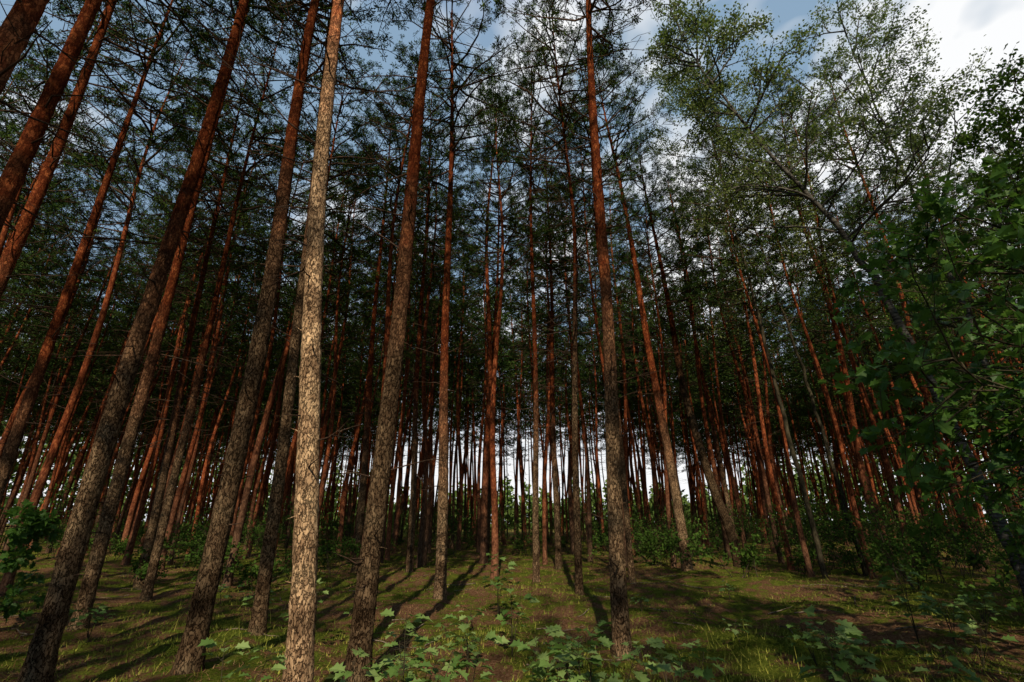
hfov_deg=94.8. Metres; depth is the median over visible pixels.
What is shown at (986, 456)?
pine tree
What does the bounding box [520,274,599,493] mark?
pine tree
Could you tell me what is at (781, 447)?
pine tree
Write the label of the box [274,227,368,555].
pine tree
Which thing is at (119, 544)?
undergrowth shrub
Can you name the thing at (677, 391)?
pine tree
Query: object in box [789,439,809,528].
pine tree
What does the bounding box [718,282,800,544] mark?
pine tree
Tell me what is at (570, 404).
pine tree
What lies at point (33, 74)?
pine tree
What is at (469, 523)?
undergrowth shrub
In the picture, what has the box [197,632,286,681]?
oak sapling
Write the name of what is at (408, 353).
pine tree
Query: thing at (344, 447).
pine tree
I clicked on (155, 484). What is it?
pine tree
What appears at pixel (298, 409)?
pine tree
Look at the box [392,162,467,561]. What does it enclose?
pine tree
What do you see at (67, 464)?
pine tree
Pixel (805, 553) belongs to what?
pine tree
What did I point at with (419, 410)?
pine tree
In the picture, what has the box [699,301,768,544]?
pine tree
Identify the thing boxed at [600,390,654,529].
pine tree
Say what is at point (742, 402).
pine tree
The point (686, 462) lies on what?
pine tree
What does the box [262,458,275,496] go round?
pine tree
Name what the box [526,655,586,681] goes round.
sapling
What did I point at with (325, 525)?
undergrowth shrub
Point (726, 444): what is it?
pine tree
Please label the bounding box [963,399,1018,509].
pine tree
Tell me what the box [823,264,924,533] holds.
pine tree
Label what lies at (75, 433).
pine tree
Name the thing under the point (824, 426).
pine tree
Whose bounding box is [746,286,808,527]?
pine tree
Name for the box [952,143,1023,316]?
pine tree
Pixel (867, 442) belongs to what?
pine tree
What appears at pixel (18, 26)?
pine tree
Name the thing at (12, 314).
pine tree
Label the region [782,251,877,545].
pine tree
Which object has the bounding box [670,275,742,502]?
pine tree
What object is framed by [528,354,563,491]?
pine tree
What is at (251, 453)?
pine tree
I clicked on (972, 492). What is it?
pine tree
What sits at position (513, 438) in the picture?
pine tree
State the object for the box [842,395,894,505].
pine tree
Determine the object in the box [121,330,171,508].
pine tree
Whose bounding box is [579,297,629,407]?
pine tree
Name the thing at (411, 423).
pine tree
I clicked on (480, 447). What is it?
pine tree
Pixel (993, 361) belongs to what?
pine tree
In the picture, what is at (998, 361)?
pine tree
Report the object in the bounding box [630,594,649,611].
oak seedling
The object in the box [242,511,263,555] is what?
undergrowth shrub
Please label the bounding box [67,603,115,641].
oak seedling
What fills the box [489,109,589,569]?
pine tree
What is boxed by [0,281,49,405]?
pine tree
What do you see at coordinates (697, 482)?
pine tree
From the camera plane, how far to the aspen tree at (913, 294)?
19.51 m
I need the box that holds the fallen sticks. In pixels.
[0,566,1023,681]
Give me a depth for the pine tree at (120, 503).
31.88 m
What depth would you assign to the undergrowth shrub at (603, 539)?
26.56 m
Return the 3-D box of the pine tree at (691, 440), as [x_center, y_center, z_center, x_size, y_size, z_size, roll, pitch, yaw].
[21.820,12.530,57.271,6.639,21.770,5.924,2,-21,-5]
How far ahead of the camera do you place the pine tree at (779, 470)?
68.41 m
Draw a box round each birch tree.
[642,0,1023,595]
[781,0,1023,472]
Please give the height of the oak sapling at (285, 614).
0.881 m
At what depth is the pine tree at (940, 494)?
61.01 m
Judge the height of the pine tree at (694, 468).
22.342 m
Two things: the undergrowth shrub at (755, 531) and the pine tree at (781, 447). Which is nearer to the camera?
the undergrowth shrub at (755, 531)
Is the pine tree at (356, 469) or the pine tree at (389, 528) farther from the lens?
the pine tree at (356, 469)
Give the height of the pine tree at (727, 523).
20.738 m
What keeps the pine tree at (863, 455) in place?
on the forest ground at (757, 611)
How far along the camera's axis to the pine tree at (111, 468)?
34.17 m
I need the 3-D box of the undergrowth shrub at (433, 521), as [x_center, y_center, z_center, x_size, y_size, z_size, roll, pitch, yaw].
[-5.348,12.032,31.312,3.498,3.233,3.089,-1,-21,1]
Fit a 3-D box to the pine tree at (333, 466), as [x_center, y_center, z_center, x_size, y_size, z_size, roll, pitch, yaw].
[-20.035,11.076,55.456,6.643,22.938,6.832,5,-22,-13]
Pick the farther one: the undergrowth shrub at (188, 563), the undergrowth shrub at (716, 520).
the undergrowth shrub at (716, 520)
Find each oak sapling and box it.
[0,499,62,623]
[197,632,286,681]
[279,572,331,621]
[325,641,432,681]
[374,608,435,681]
[397,622,455,681]
[409,641,474,681]
[441,611,509,681]
[473,671,501,681]
[481,552,517,613]
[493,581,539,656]
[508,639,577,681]
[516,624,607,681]
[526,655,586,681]
[546,620,622,681]
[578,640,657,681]
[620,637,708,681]
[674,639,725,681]
[795,605,878,681]
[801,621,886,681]
[876,564,938,645]
[895,640,982,681]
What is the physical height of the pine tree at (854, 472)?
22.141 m
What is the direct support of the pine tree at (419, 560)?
on the forest ground at (757, 611)
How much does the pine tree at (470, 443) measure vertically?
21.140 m
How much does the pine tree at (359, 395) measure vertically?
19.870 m
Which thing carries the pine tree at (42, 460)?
on the forest ground at (757, 611)
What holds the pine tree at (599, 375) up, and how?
on the forest ground at (757, 611)
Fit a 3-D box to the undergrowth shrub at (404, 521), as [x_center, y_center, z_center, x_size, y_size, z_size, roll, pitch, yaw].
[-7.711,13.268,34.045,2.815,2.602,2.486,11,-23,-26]
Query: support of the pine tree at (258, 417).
on the forest ground at (757, 611)
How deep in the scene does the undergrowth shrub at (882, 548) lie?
15.70 m
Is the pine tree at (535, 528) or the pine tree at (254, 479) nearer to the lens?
the pine tree at (535, 528)
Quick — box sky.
[0,0,1023,521]
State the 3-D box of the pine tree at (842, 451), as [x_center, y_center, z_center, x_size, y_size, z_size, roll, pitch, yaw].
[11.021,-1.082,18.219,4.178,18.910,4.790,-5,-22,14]
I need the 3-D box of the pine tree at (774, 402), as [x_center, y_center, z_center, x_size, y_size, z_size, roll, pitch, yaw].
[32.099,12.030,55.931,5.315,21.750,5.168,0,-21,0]
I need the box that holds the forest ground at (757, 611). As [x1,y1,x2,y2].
[0,523,1023,681]
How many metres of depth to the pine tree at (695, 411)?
47.25 m
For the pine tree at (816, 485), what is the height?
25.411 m
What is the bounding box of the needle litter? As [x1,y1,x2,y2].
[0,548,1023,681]
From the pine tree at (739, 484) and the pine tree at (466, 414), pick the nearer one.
the pine tree at (466, 414)
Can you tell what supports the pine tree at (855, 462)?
on the forest ground at (757, 611)
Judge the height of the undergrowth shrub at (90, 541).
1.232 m
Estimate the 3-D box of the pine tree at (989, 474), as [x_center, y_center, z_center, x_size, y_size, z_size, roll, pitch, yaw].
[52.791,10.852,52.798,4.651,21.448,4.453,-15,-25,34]
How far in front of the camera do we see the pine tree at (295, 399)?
36.85 m
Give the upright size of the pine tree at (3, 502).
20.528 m
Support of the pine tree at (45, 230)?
on the forest ground at (757, 611)
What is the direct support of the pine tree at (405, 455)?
on the forest ground at (757, 611)
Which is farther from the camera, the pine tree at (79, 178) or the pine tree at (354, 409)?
the pine tree at (354, 409)
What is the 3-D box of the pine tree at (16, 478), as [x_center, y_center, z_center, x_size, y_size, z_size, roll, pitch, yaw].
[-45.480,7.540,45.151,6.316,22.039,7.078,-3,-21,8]
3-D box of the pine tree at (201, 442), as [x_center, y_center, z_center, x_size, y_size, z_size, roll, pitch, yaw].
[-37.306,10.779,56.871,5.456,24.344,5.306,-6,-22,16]
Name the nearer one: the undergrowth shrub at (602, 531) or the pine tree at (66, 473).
the undergrowth shrub at (602, 531)
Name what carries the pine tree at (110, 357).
on the forest ground at (757, 611)
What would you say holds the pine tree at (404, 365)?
on the forest ground at (757, 611)
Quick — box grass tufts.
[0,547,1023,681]
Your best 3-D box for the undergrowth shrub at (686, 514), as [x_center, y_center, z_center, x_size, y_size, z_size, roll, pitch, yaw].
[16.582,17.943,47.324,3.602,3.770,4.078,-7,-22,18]
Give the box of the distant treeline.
[0,402,1021,529]
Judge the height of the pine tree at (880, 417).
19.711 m
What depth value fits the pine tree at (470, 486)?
42.92 m
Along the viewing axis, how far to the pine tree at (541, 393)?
41.26 m
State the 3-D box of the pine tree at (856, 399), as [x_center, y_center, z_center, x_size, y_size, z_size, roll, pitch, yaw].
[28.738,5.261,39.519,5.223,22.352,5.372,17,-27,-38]
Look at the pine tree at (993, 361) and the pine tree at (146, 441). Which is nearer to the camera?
the pine tree at (993, 361)
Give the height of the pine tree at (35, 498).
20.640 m
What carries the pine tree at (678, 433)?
on the forest ground at (757, 611)
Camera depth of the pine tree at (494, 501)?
18.82 m
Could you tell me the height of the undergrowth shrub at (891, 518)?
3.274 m
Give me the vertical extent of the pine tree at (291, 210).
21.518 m
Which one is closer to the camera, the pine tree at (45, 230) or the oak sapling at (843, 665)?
the oak sapling at (843, 665)
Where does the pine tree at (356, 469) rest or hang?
on the forest ground at (757, 611)
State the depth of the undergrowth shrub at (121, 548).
19.73 m
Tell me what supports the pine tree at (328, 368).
on the forest ground at (757, 611)
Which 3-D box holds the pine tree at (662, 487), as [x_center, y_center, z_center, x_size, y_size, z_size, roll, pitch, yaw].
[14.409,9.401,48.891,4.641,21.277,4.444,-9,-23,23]
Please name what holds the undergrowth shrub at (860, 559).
on the forest ground at (757, 611)
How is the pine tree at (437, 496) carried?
on the forest ground at (757, 611)
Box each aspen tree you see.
[877,274,1023,547]
[911,42,1023,329]
[944,83,1023,488]
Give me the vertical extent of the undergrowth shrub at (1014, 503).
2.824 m
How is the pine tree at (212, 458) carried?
on the forest ground at (757, 611)
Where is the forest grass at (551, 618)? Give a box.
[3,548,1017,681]
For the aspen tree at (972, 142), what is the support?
on the forest ground at (757, 611)
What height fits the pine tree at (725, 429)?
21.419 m
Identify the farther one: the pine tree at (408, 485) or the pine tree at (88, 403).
the pine tree at (408, 485)
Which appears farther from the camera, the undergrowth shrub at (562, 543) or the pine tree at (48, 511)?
the pine tree at (48, 511)
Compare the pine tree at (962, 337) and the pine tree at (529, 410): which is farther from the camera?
the pine tree at (529, 410)
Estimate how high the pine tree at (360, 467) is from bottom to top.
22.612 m
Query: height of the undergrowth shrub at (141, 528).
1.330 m
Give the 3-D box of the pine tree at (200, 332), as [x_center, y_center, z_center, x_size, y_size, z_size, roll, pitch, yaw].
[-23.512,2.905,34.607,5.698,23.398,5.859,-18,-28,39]
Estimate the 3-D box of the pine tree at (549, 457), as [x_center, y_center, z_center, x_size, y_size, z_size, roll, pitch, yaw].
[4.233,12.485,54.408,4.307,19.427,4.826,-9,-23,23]
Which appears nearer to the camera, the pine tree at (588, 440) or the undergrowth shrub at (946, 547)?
the undergrowth shrub at (946, 547)
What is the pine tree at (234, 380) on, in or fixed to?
on the forest ground at (757, 611)
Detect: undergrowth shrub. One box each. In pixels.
[16,475,114,558]
[40,505,69,552]
[41,524,95,556]
[44,540,60,549]
[86,529,120,553]
[89,538,135,560]
[90,536,139,554]
[93,504,127,547]
[117,526,146,539]
[125,547,168,586]
[137,529,145,545]
[138,541,190,560]
[160,529,206,568]
[162,508,247,577]
[170,515,207,566]
[183,517,210,535]
[183,533,231,565]
[183,537,247,580]
[185,554,226,578]
[237,550,291,590]
[238,499,285,544]
[240,512,261,547]
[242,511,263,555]
[245,517,292,566]
[245,522,265,550]
[246,492,341,565]
[273,546,324,583]
[317,536,360,574]
[318,534,353,559]
[319,513,338,541]
[321,517,337,539]
[335,521,363,548]
[344,502,366,529]
[349,508,394,530]
[391,534,407,545]
[392,510,420,538]
[401,497,451,547]
[416,533,436,545]
[432,495,474,547]
[432,507,466,538]
[433,497,479,554]
[433,512,471,548]
[454,535,475,549]
[461,515,476,534]
[490,497,547,551]
[490,515,509,544]
[510,530,541,555]
[539,490,605,547]
[546,511,582,539]
[550,525,569,550]
[552,536,585,550]
[587,532,637,562]
[592,522,608,550]
[595,492,649,528]
[595,529,608,548]
[628,487,713,562]
[630,512,660,561]
[632,530,677,566]
[634,527,678,565]
[646,505,701,568]
[647,496,698,550]
[655,526,713,565]
[659,513,711,562]
[662,501,692,524]
[687,506,748,549]
[693,532,771,577]
[702,521,722,550]
[707,506,735,532]
[713,494,776,548]
[735,511,781,556]
[756,492,862,574]
[767,488,863,566]
[774,538,823,564]
[776,522,832,564]
[778,539,857,574]
[783,490,845,542]
[791,488,896,569]
[797,489,894,566]
[801,486,918,575]
[816,502,841,533]
[833,472,950,580]
[838,544,898,578]
[845,485,935,554]
[863,532,940,590]
[864,532,902,567]
[885,501,923,540]
[886,512,982,583]
[895,543,936,562]
[898,481,1000,577]
[898,509,982,567]
[903,562,929,579]
[905,484,1023,571]
[914,538,944,553]
[919,534,976,561]
[919,540,966,565]
[946,498,1023,595]
[950,566,1023,613]
[953,542,1012,575]
[974,484,1023,545]
[981,520,1015,551]
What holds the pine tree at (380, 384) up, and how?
on the forest ground at (757, 611)
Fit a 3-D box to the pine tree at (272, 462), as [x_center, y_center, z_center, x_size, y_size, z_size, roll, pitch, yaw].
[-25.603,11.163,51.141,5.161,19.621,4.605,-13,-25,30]
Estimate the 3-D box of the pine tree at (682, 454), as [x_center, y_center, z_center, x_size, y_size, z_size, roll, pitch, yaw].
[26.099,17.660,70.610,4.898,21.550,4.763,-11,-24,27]
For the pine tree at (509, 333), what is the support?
on the forest ground at (757, 611)
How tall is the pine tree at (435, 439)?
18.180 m
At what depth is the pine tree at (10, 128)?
17.73 m
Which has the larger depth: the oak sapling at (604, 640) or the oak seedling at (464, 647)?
the oak seedling at (464, 647)
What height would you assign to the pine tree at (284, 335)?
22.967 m
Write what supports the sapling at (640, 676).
on the forest ground at (757, 611)
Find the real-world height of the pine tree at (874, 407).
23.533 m
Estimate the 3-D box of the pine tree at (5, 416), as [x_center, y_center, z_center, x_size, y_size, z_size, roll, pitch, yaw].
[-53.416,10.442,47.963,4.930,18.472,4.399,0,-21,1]
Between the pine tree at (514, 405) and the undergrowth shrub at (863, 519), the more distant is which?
the pine tree at (514, 405)
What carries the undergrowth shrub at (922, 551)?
on the forest ground at (757, 611)
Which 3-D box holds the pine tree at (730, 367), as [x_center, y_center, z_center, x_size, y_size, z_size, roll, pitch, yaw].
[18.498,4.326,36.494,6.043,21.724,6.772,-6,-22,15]
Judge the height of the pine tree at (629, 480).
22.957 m
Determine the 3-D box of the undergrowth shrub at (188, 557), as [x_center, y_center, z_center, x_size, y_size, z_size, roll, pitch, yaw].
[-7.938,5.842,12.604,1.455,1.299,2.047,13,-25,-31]
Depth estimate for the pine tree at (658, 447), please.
65.96 m
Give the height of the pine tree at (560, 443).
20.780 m
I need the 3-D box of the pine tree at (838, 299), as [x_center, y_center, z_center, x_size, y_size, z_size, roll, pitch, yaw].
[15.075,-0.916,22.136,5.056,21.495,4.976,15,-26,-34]
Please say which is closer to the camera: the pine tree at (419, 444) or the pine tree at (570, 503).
the pine tree at (570, 503)
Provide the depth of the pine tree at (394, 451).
51.69 m
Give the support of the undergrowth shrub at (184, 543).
on the forest ground at (757, 611)
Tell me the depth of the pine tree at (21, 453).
52.59 m
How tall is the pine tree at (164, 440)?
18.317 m
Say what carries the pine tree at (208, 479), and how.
on the forest ground at (757, 611)
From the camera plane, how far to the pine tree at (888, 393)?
38.25 m
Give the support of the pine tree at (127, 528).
on the forest ground at (757, 611)
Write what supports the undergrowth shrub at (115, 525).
on the forest ground at (757, 611)
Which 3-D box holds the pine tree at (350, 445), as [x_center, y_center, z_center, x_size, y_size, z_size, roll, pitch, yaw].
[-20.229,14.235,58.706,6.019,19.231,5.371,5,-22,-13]
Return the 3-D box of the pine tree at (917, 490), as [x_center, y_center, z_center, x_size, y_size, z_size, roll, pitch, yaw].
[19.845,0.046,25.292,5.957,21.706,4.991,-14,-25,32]
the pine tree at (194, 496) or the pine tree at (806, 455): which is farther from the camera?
the pine tree at (806, 455)
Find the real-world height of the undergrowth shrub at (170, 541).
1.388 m
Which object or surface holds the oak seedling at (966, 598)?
on the forest ground at (757, 611)
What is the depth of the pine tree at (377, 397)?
46.27 m
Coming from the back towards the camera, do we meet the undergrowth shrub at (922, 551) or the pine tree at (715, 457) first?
the pine tree at (715, 457)
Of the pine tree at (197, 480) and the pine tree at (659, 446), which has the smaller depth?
the pine tree at (197, 480)
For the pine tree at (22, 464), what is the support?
on the forest ground at (757, 611)
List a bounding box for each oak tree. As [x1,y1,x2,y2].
[817,155,1023,545]
[993,420,1023,554]
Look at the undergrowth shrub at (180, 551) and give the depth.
20.77 m
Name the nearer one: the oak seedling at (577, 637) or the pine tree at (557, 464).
the oak seedling at (577, 637)
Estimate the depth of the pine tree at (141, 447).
61.10 m
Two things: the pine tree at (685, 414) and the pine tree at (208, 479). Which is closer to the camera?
the pine tree at (685, 414)
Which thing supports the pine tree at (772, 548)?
on the forest ground at (757, 611)
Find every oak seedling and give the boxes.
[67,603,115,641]
[217,584,243,603]
[238,588,275,605]
[365,651,415,681]
[450,631,479,668]
[456,604,485,630]
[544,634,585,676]
[573,635,595,667]
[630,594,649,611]
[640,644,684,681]
[719,581,734,599]
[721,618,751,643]
[780,618,830,665]
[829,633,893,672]
[916,592,973,642]
[939,597,1016,636]
[946,623,1021,667]
[956,588,998,624]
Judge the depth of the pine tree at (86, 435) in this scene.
50.16 m
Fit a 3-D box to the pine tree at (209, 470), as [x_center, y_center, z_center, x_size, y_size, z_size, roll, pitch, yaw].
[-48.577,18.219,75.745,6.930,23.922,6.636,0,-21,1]
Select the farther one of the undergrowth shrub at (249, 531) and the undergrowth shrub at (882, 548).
the undergrowth shrub at (249, 531)
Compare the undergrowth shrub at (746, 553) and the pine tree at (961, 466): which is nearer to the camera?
the undergrowth shrub at (746, 553)
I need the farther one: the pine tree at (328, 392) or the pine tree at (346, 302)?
the pine tree at (328, 392)
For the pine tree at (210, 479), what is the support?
on the forest ground at (757, 611)
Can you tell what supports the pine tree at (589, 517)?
on the forest ground at (757, 611)
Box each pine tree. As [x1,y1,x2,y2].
[0,0,172,256]
[0,0,186,193]
[0,0,248,504]
[0,0,252,272]
[0,0,286,299]
[0,6,241,596]
[0,44,58,232]
[0,62,112,273]
[0,88,113,359]
[0,97,61,240]
[0,101,98,308]
[0,111,178,457]
[0,156,164,560]
[0,173,151,449]
[0,182,105,421]
[0,185,56,329]
[0,204,109,404]
[0,214,58,337]
[0,235,60,367]
[0,243,131,555]
[0,245,69,378]
[0,246,92,458]
[0,260,32,366]
[0,266,123,456]
[0,272,123,529]
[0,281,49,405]
[0,283,68,425]
[0,308,27,409]
[0,310,94,542]
[0,314,51,406]
[0,333,41,417]
[0,336,35,415]
[0,379,11,431]
[0,393,50,506]
[0,395,58,518]
[0,402,30,438]
[0,415,46,514]
[1,316,67,406]
[1,334,30,405]
[2,325,103,545]
[4,327,72,504]
[5,328,67,414]
[5,344,64,489]
[15,332,81,498]
[16,0,361,681]
[20,284,103,522]
[28,402,88,450]
[29,254,141,546]
[30,232,148,547]
[30,319,106,490]
[30,335,87,475]
[32,367,100,537]
[42,421,85,516]
[43,342,130,542]
[43,378,95,537]
[44,226,165,552]
[46,0,349,629]
[46,275,139,511]
[46,317,132,543]
[47,378,97,512]
[47,434,80,498]
[53,399,91,523]
[55,191,209,556]
[58,337,136,465]
[58,414,90,533]
[62,380,107,525]
[63,368,129,523]
[68,378,141,448]
[71,292,168,406]
[72,178,229,457]
[72,275,176,550]
[74,101,275,438]
[80,95,253,570]
[85,324,151,406]
[86,278,199,464]
[89,280,166,386]
[91,280,196,538]
[95,206,253,459]
[109,274,201,547]
[111,274,230,548]
[116,238,230,541]
[118,387,186,538]
[119,163,261,554]
[119,423,146,533]
[120,143,274,564]
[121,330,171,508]
[122,364,162,444]
[123,428,158,520]
[124,30,294,587]
[128,355,188,453]
[128,415,167,480]
[129,378,165,483]
[132,419,167,498]
[133,326,179,474]
[135,312,217,514]
[139,0,344,599]
[139,276,237,545]
[139,353,196,527]
[141,396,185,481]
[141,453,160,523]
[148,332,224,460]
[153,383,213,496]
[156,185,273,532]
[157,275,242,510]
[158,367,222,416]
[159,186,267,564]
[160,100,302,569]
[162,319,234,414]
[167,274,246,384]
[169,243,276,548]
[170,0,415,674]
[170,200,282,554]
[173,411,222,523]
[178,0,407,681]
[180,326,245,544]
[182,373,238,516]
[182,374,235,529]
[185,413,218,512]
[186,240,291,553]
[186,299,250,541]
[186,419,226,532]
[186,423,224,495]
[188,321,245,525]
[188,440,205,496]
[189,124,340,445]
[190,345,236,536]
[190,411,215,486]
[191,393,234,475]
[192,422,227,466]
[194,372,241,535]
[199,331,245,535]
[199,421,229,524]
[200,420,231,521]
[200,439,223,524]
[203,287,277,466]
[205,440,222,490]
[206,131,341,564]
[206,275,282,431]
[207,358,264,520]
[208,442,228,529]
[212,422,228,506]
[217,36,417,586]
[217,261,300,426]
[218,0,448,635]
[220,377,282,437]
[222,216,301,486]
[223,364,273,433]
[227,315,284,413]
[237,278,300,463]
[241,378,282,538]
[243,239,329,550]
[244,226,329,556]
[244,368,297,538]
[253,335,297,513]
[257,146,394,488]
[257,308,298,542]
[257,402,297,536]
[257,404,294,523]
[259,350,299,476]
[259,395,295,509]
[260,315,321,543]
[261,444,268,523]
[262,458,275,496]
[265,269,358,549]
[265,322,347,543]
[269,299,333,530]
[269,365,332,533]
[270,278,324,382]
[271,340,329,540]
[273,213,362,443]
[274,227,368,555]
[281,338,335,431]
[282,139,398,528]
[283,243,357,548]
[286,219,384,464]
[292,264,355,382]
[295,144,402,475]
[318,296,379,536]
[319,0,513,681]
[319,338,366,488]
[320,298,374,539]
[320,324,362,478]
[320,328,361,454]
[320,348,361,537]
[320,352,351,436]
[320,446,342,532]
[321,76,448,572]
[321,338,363,539]
[321,431,345,531]
[324,378,351,535]
[327,382,363,533]
[327,383,354,513]
[329,26,471,544]
[329,219,410,552]
[330,248,385,542]
[331,185,439,562]
[331,316,381,540]
[331,402,360,523]
[332,381,360,530]
[334,426,360,534]
[336,334,381,507]
[336,368,374,535]
[337,266,410,501]
[337,429,361,517]
[338,242,428,554]
[345,266,402,536]
[345,296,429,529]
[345,344,380,529]
[346,303,381,539]
[346,360,401,447]
[353,372,398,457]
[355,451,360,497]
[358,399,403,513]
[358,417,398,464]
[361,359,406,425]
[361,413,375,503]
[363,0,556,599]
[363,338,428,405]
[366,224,456,552]
[370,69,493,571]
[372,246,471,550]
[372,259,433,453]
[374,167,461,559]
[387,125,492,567]
[389,402,409,487]
[390,186,480,565]
[390,348,419,533]
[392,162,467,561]
[394,300,455,539]
[395,385,422,498]
[396,315,438,494]
[396,377,438,454]
[396,392,433,528]
[400,296,438,540]
[400,367,439,539]
[401,264,481,524]
[401,337,460,541]
[402,294,453,435]
[404,279,465,548]
[404,395,436,527]
[405,405,435,537]
[408,282,484,546]
[410,301,464,543]
[415,220,484,552]
[418,373,454,469]
[420,371,465,446]
[421,360,471,537]
[427,402,457,501]
[428,393,467,536]
[433,222,508,549]
[433,352,469,446]
[434,73,568,577]
[434,81,563,563]
[434,351,475,512]
[435,254,493,548]
[436,296,485,541]
[438,134,540,561]
[438,387,478,536]
[441,221,534,552]
[447,25,600,581]
[448,297,506,525]
[448,346,484,478]
[448,361,483,525]
[449,258,507,546]
[449,318,495,539]
[449,372,479,536]
[450,284,520,434]
[454,413,483,523]
[461,393,484,535]
[464,0,657,595]
[464,392,480,537]
[466,285,529,544]
[467,257,554,546]
[469,321,525,452]
[469,326,510,501]
[473,304,513,442]
[474,344,519,502]
[475,387,514,454]
[479,282,539,541]
[479,330,526,539]
[479,376,511,479]
[479,407,520,500]
[480,275,559,543]
[483,424,522,533]
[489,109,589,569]
[490,196,561,556]
[492,0,684,660]
[494,163,600,564]
[495,379,532,531]
[495,385,524,536]
[501,220,592,529]
[505,355,558,489]
[506,361,532,494]
[507,333,545,470]
[508,172,600,554]
[508,337,545,538]
[510,386,549,534]
[511,303,545,486]
[512,355,541,493]
[514,254,589,551]
[515,299,562,540]
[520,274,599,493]
[520,316,571,544]
[524,8,674,582]
[524,172,624,562]
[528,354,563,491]
[529,98,652,566]
[531,325,571,542]
[532,396,566,535]
[538,326,581,539]
[539,390,566,522]
[539,405,568,488]
[542,369,588,535]
[546,308,599,538]
[549,46,693,571]
[550,362,591,452]
[555,360,594,434]
[556,375,585,535]
[558,358,601,534]
[559,206,635,449]
[559,244,625,549]
[559,390,605,535]
[560,349,604,538]
[566,158,649,556]
[567,298,623,546]
[569,318,604,518]
[569,323,604,534]
[577,371,601,515]
[578,394,605,517]
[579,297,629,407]
[579,304,631,467]
[581,388,603,520]
[581,403,606,501]
[583,221,684,547]
[585,349,605,456]
[586,168,720,567]
[589,248,658,530]
[590,289,653,532]
[594,327,654,531]
[596,328,651,474]
[597,374,648,457]
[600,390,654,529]
[602,336,654,534]
[602,383,653,530]
[603,353,650,505]
[607,123,746,567]
[614,273,673,493]
[615,276,679,531]
[615,300,680,533]
[616,271,673,535]
[618,304,673,524]
[622,238,687,512]
[623,417,635,529]
[626,260,702,473]
[627,314,675,528]
[629,157,731,558]
[631,181,741,533]
[632,339,668,520]
[632,421,661,526]
[633,402,678,473]
[634,344,670,521]
[634,401,677,535]
[635,429,652,485]
[638,51,828,578]
[639,290,708,453]
[641,417,669,528]
[642,437,678,470]
[645,189,794,563]
[645,329,709,543]
[645,425,681,463]
[648,270,723,545]
[654,287,718,547]
[654,406,670,504]
[655,334,714,537]
[657,127,817,577]
[657,387,690,478]
[658,186,745,548]
[659,432,688,472]
[661,272,745,545]
[664,284,715,541]
[667,135,799,569]
[667,336,698,515]
[668,311,725,505]
[668,354,700,533]
[668,366,704,513]
[668,366,709,516]
[669,401,707,535]
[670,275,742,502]
[672,217,791,553]
[672,436,697,510]
[675,417,705,527]
[676,415,707,520]
[676,417,697,531]
[677,423,703,526]
[681,350,737,477]
[682,338,734,536]
[682,401,718,536]
[683,97,870,575]
[691,341,741,476]
[692,423,732,495]
[693,326,748,540]
[694,251,784,545]
[696,397,733,503]
[697,380,744,495]
[697,424,720,533]
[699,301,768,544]
[701,315,777,542]
[703,338,752,539]
[704,229,821,550]
[705,271,796,492]
[706,344,758,483]
[712,396,751,536]
[713,428,736,508]
[714,363,778,532]
[716,338,758,537]
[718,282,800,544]
[719,386,760,534]
[720,111,876,578]
[722,307,792,541]
[722,361,761,466]
[725,387,772,478]
[729,355,775,509]
[729,440,744,515]
[730,62,890,564]
[731,343,779,540]
[731,395,758,512]
[732,364,758,511]
[733,439,759,534]
[734,438,758,528]
[734,444,760,533]
[735,337,793,538]
[739,85,916,567]
[741,388,782,480]
[742,376,790,512]
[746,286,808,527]
[753,360,795,535]
[754,226,873,548]
[755,291,834,505]
[757,146,892,559]
[758,392,797,520]
[763,384,810,535]
[764,340,808,503]
[766,299,847,538]
[770,284,852,545]
[772,359,814,488]
[773,52,985,571]
[774,441,796,499]
[774,446,785,496]
[775,373,825,534]
[775,408,803,516]
[776,327,856,538]
[777,358,829,532]
[778,439,805,519]
[780,331,842,539]
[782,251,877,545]
[788,360,839,538]
[788,394,827,525]
[789,397,823,514]
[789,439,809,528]
[790,381,855,492]
[790,401,818,518]
[790,409,823,535]
[791,311,870,540]
[791,365,836,524]
[792,166,941,556]
[792,265,877,503]
[793,314,865,538]
[793,386,832,525]
[794,227,917,523]
[794,296,861,486]
[794,418,840,521]
[800,312,879,509]
[800,339,849,514]
[803,258,899,543]
[805,403,845,496]
[809,367,867,492]
[811,268,923,534]
[812,430,829,476]
[816,179,964,544]
[818,403,859,455]
[821,394,868,438]
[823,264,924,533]
[825,360,898,539]
[825,422,863,514]
[826,158,995,565]
[828,433,852,524]
[829,381,887,533]
[832,310,913,523]
[834,403,870,476]
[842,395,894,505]
[844,394,897,531]
[844,423,865,502]
[846,350,899,529]
[847,289,947,542]
[849,299,916,501]
[853,322,898,468]
[856,376,914,522]
[859,356,923,455]
[859,408,918,504]
[860,239,970,528]
[861,301,954,531]
[863,345,912,443]
[864,88,1018,435]
[864,443,890,532]
[865,274,963,489]
[867,439,894,476]
[869,304,944,408]
[872,314,958,532]
[872,403,920,519]
[872,443,898,529]
[874,369,927,514]
[876,316,949,537]
[881,177,1023,489]
[891,210,1018,536]
[891,299,970,433]
[893,300,987,479]
[899,330,992,542]
[904,381,979,522]
[908,192,1017,377]
[910,341,987,542]
[913,151,1021,369]
[914,263,1020,506]
[917,268,1016,542]
[920,412,952,533]
[938,245,1023,375]
[944,252,1022,450]
[951,400,980,530]
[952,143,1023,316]
[953,207,1023,333]
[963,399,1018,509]
[965,403,1011,533]
[971,428,1012,530]
[989,133,1023,296]
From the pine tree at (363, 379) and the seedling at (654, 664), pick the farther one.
the pine tree at (363, 379)
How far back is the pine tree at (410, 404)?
29.44 m
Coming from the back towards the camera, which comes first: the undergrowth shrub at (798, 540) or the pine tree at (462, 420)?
the pine tree at (462, 420)

